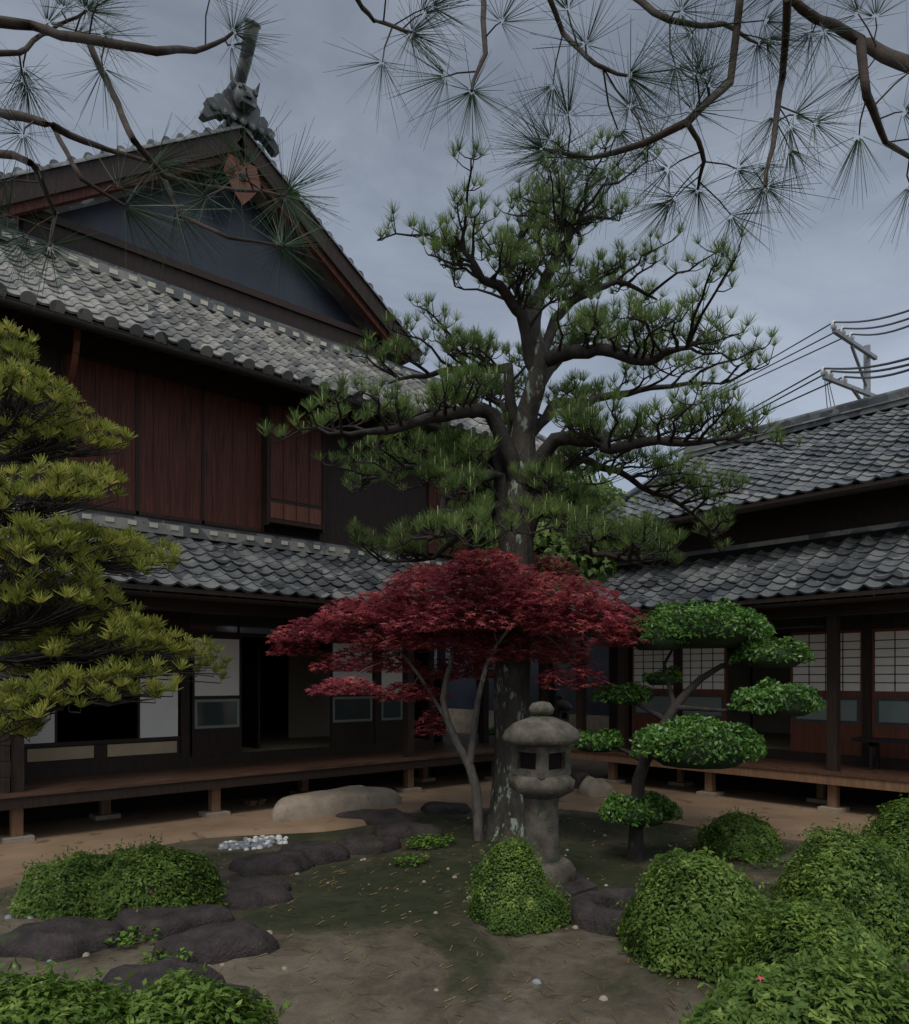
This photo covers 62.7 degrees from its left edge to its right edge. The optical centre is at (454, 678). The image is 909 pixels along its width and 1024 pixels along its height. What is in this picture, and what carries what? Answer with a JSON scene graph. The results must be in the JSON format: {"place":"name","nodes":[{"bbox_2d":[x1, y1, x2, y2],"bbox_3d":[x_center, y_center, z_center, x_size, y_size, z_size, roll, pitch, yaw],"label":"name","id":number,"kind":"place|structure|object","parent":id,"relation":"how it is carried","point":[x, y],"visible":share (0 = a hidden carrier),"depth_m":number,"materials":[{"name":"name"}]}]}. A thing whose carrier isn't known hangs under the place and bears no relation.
{"place":"outdoors","nodes":[
{"label":"outdoors","id":0,"kind":"place"},
{"bbox_2d":[0,316,234,741],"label":"pine tree","id":1,"kind":"object","parent":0,"point":[74,533],"depth_m":5.41,"materials":[{"name":"green plant"}]},
{"bbox_2d":[244,795,266,805],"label":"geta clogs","id":2,"kind":"object","parent":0,"point":[254,801],"visible":1,"depth_m":10.64,"materials":[{"name":"brown wood"}]},
{"bbox_2d":[0,808,908,1023],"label":"ground","id":3,"kind":"structure","parent":0,"point":[409,986],"depth_m":5.09,"materials":[{"name":"brown soil"}]},
{"bbox_2d":[0,916,123,961],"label":"stepping stone","id":4,"kind":"object","parent":3,"relation":"on","point":[58,939],"visible":0.94,"depth_m":5.02,"materials":[{"name":"grey stone"}]},
{"bbox_2d":[0,833,229,920],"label":"shrub","id":5,"kind":"object","parent":3,"relation":"on","point":[102,899],"depth_m":5.79,"materials":[{"name":"green plant"}]},
{"bbox_2d":[0,957,297,1023],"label":"shrub","id":6,"kind":"object","parent":3,"relation":"on","point":[100,1006],"depth_m":3.37,"materials":[{"name":"green plant"}]},
{"bbox_2d":[102,957,225,1004],"bbox_3d":[-1.741,1.784,4.457,0.598,0.190,0.484,0,0,-41],"label":"stepping stone","id":7,"kind":"object","parent":3,"relation":"on","point":[157,970],"visible":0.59,"depth_m":4.39,"materials":[{"name":"grey stone"}]},
{"bbox_2d":[113,902,234,940],"bbox_3d":[-2.141,1.797,5.654,0.800,0.163,0.720,0,0,-41],"label":"rock","id":8,"kind":"object","parent":3,"relation":"on","point":[170,920],"visible":0.77,"depth_m":5.51,"materials":[{"name":"grey stone"}]},
{"bbox_2d":[152,919,279,964],"bbox_3d":[-1.634,1.782,5.046,0.738,0.186,0.576,0,0,-41],"label":"stepping stone","id":9,"kind":"object","parent":3,"relation":"on","point":[215,943],"visible":0.94,"depth_m":4.96,"materials":[{"name":"grey stone"}]},
{"bbox_2d":[181,983,266,1018],"bbox_3d":[-1.250,1.777,4.015,0.436,0.203,0.578,0,0,-41],"label":"rock","id":10,"kind":"object","parent":3,"relation":"on","point":[247,987],"visible":0.09,"depth_m":4.05,"materials":[{"name":"grey stone"}]},
{"bbox_2d":[218,835,287,850],"bbox_3d":[-2.245,1.834,8.372,0.857,0.031,0.591,0,0,-41],"label":"pebble patch","id":11,"kind":"object","parent":3,"relation":"on","point":[258,843],"visible":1,"depth_m":8.31,"materials":[{"name":"grey gravel"}]},
{"bbox_2d":[214,875,292,909],"bbox_3d":[-1.803,1.797,6.310,0.893,0.153,0.712,0,0,-7],"label":"rock","id":12,"kind":"object","parent":3,"relation":"on","point":[247,893],"visible":0.7,"depth_m":6.17,"materials":[{"name":"grey stone"}]},
{"bbox_2d":[228,850,314,876],"bbox_3d":[-1.765,1.780,7.233,0.825,0.199,0.525,0,0,-17],"label":"rock","id":13,"kind":"object","parent":3,"relation":"on","point":[276,863],"visible":0.97,"depth_m":7.08,"materials":[{"name":"grey stone"}]},
{"bbox_2d":[0,120,578,844],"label":"house","id":14,"kind":"structure","parent":3,"relation":"on","point":[186,376],"depth_m":11.23,"materials":[{"name":"brown wood"}]},
{"bbox_2d":[198,18,279,157],"bbox_3d":[-3.644,-10.056,12.691,1.203,1.732,0.986,0,0,-4],"label":"roof ornament","id":15,"kind":"object","parent":14,"relation":"on","point":[234,93],"visible":0.87,"depth_m":12.49,"materials":[{"name":"ceramic"}]},
{"bbox_2d":[279,841,349,865],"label":"rock","id":16,"kind":"object","parent":3,"relation":"on","point":[321,852],"visible":0.78,"depth_m":7.53,"materials":[{"name":"grey stone"}]},
{"bbox_2d":[336,833,400,854],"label":"rock","id":17,"kind":"object","parent":3,"relation":"on","point":[359,844],"visible":0.93,"depth_m":7.89,"materials":[{"name":"grey stone"}]},
{"bbox_2d":[5,809,773,1000],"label":"ground pebbles","id":18,"kind":"object","parent":3,"relation":"on","point":[534,981],"depth_m":5.52,"materials":[{"name":"beige stone"}]},
{"bbox_2d":[0,810,785,1023],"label":"fallen needles","id":19,"kind":"object","parent":3,"relation":"on","point":[423,925],"depth_m":5.43,"materials":[{"name":"brown plant"}]},
{"bbox_2d":[373,821,443,838],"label":"rock","id":20,"kind":"object","parent":3,"relation":"on","point":[405,830],"visible":0.94,"depth_m":8.65,"materials":[{"name":"grey stone"}]},
{"bbox_2d":[0,758,908,887],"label":"earth apron","id":21,"kind":"object","parent":3,"relation":"on","point":[791,817],"depth_m":9.57,"materials":[{"name":"beige soil"}]},
{"bbox_2d":[270,785,401,820],"bbox_3d":[-1.651,1.701,10.196,0.803,0.345,2.037,0,0,42],"label":"boulder","id":22,"kind":"object","parent":21,"relation":"on","point":[323,803],"visible":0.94,"depth_m":9.85,"materials":[{"name":"beige stone"}]},
{"bbox_2d":[335,808,417,825],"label":"rock","id":23,"kind":"object","parent":21,"relation":"on","point":[373,817],"visible":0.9,"depth_m":9.50,"materials":[{"name":"grey stone"}]},
{"bbox_2d":[420,801,469,814],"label":"stepping stone","id":24,"kind":"object","parent":21,"relation":"on","point":[435,807],"visible":0.97,"depth_m":10.21,"materials":[{"name":"grey stone"}]},
{"bbox_2d":[464,461,638,717],"bbox_3d":[2.073,-1.420,15.531,4.935,6.665,4.619,0,0,-41],"label":"tree","id":25,"kind":"object","parent":21,"relation":"on","point":[553,541],"depth_m":14.01,"materials":[{"name":"green plant"}]},
{"bbox_2d":[557,694,572,723],"bbox_3d":[2.398,1.109,17.212,0.663,1.491,0.656,0,0,-41],"label":"stone lantern","id":26,"kind":"object","parent":21,"relation":"on","point":[564,707],"visible":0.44,"depth_m":17.04,"materials":[{"name":"stone"}]},
{"bbox_2d":[569,772,589,788],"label":"rock","id":27,"kind":"object","parent":21,"relation":"on","point":[578,777],"visible":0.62,"depth_m":12.16,"materials":[{"name":"stone"}]},
{"bbox_2d":[578,776,613,797],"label":"rock","id":28,"kind":"object","parent":21,"relation":"on","point":[590,786],"visible":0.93,"depth_m":11.39,"materials":[{"name":"beige stone"}]},
{"bbox_2d":[491,386,908,813],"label":"building wing","id":29,"kind":"structure","parent":21,"relation":"on","point":[814,556],"depth_m":11.28,"materials":[{"name":"grey tile"}]},
{"bbox_2d":[265,547,653,840],"bbox_3d":[-0.107,0.131,8.578,4.470,3.505,2.762,0,0,-1],"label":"maple","id":30,"kind":"object","parent":3,"relation":"on","point":[442,623],"depth_m":8.29,"materials":[{"name":"red plant"}]},
{"bbox_2d":[105,826,845,963],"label":"ground cover plants","id":31,"kind":"object","parent":3,"relation":"on","point":[148,959],"visible":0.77,"depth_m":7.31,"materials":[{"name":"green plant"}]},
{"bbox_2d":[458,830,573,936],"bbox_3d":[0.494,1.502,5.751,0.946,0.715,0.909,0,0,-41],"label":"ball shrub","id":32,"kind":"object","parent":3,"relation":"on","point":[556,902],"depth_m":5.55,"materials":[{"name":"green plant"}]},
{"bbox_2d":[434,631,608,733],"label":"garden walls","id":33,"kind":"structure","parent":3,"relation":"on","point":[461,702],"depth_m":20.75,"materials":[{"name":"black paint"}]},
{"bbox_2d":[257,123,806,841],"bbox_3d":[1.175,-2.345,9.140,6.412,8.555,6.032,0,0,-41],"label":"pine","id":34,"kind":"object","parent":3,"relation":"on","point":[603,314],"depth_m":8.50,"materials":[{"name":"green plant"}]},
{"bbox_2d":[265,143,774,560],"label":"pine needles","id":35,"kind":"object","parent":34,"relation":"attached to","point":[556,387],"visible":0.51,"depth_m":8.33,"materials":[{"name":"green plant"}]},
{"bbox_2d":[548,871,597,900],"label":"rock","id":36,"kind":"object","parent":3,"relation":"on","point":[580,884],"depth_m":6.38,"materials":[{"name":"stone"}]},
{"bbox_2d":[502,701,579,886],"bbox_3d":[0.769,0.988,6.626,0.690,1.571,0.692,0,0,-41],"label":"stone lantern","id":37,"kind":"object","parent":36,"relation":"on","point":[541,740],"visible":0.91,"depth_m":6.48,"materials":[{"name":"stone"}]},
{"bbox_2d":[568,888,641,936],"bbox_3d":[1.301,1.782,5.739,0.880,0.175,0.810,0,0,-41],"label":"rock","id":38,"kind":"object","parent":3,"relation":"on","point":[597,911],"visible":0.51,"depth_m":5.57,"materials":[{"name":"grey stone"}]},
{"bbox_2d":[610,841,771,983],"bbox_3d":[1.635,1.487,5.076,1.206,0.751,1.114,0,0,-41],"label":"shrub","id":39,"kind":"object","parent":3,"relation":"on","point":[747,899],"depth_m":4.77,"materials":[{"name":"green plant"}]},
{"bbox_2d":[571,598,826,861],"bbox_3d":[2.509,0.517,7.676,2.273,2.730,2.297,0,0,-41],"label":"cloud tree","id":40,"kind":"object","parent":3,"relation":"on","point":[662,616],"depth_m":7.43,"materials":[{"name":"green plant"}]},
{"bbox_2d":[574,611,816,825],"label":"cloud tree pads","id":41,"kind":"object","parent":40,"relation":"attached to","point":[703,642],"visible":0.59,"depth_m":7.39,"materials":[{"name":"green plant"}]},
{"bbox_2d":[693,806,788,861],"bbox_3d":[3.046,1.615,7.973,1.173,0.496,1.018,0,0,-41],"label":"shrub","id":42,"kind":"object","parent":3,"relation":"on","point":[769,833],"depth_m":7.71,"materials":[{"name":"green plant"}]},
{"bbox_2d":[589,309,908,487],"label":"utility pole wires","id":43,"kind":"object","parent":3,"relation":"on","point":[866,377],"visible":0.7,"depth_m":15.47,"materials":[{"name":"metal"}]},
{"bbox_2d":[678,932,908,1023],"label":"shrub","id":44,"kind":"object","parent":3,"relation":"on","point":[733,1004],"depth_m":3.30,"materials":[{"name":"green plant"}]},
{"bbox_2d":[719,889,907,989],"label":"shrub","id":45,"kind":"object","parent":3,"relation":"on","point":[852,931],"depth_m":4.19,"materials":[{"name":"green plant"}]},
{"bbox_2d":[763,817,908,961],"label":"shrub","id":46,"kind":"object","parent":3,"relation":"on","point":[814,852],"depth_m":5.10,"materials":[{"name":"green plant"}]},
{"bbox_2d":[856,792,908,885],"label":"shrub","id":47,"kind":"object","parent":3,"relation":"on","point":[892,815],"depth_m":6.92,"materials":[{"name":"green plant"}]},
{"bbox_2d":[0,0,908,321],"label":"pine bough","id":48,"kind":"object","parent":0,"point":[634,74],"depth_m":1.59,"materials":[{"name":"green plant"}]},
{"bbox_2d":[0,0,908,493],"label":"sky","id":49,"kind":"structure","parent":0,"point":[834,273],"materials":[{"name":"grey"}]},
{"bbox_2d":[489,726,494,735],"bbox_3d":[1.089,1.455,17.796,1.490,0.839,1.336,0,0,-41],"label":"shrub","id":50,"kind":"object","parent":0,"point":[491,730],"depth_m":17.56,"materials":[{"name":"green plant"}]},
{"bbox_2d":[473,485,555,733],"bbox_3d":[0.632,-1.779,19.463,5.549,7.375,4.267,0,0,-41],"label":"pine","id":51,"kind":"object","parent":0,"point":[477,683],"depth_m":18.92,"materials":[{"name":"brown plant"}]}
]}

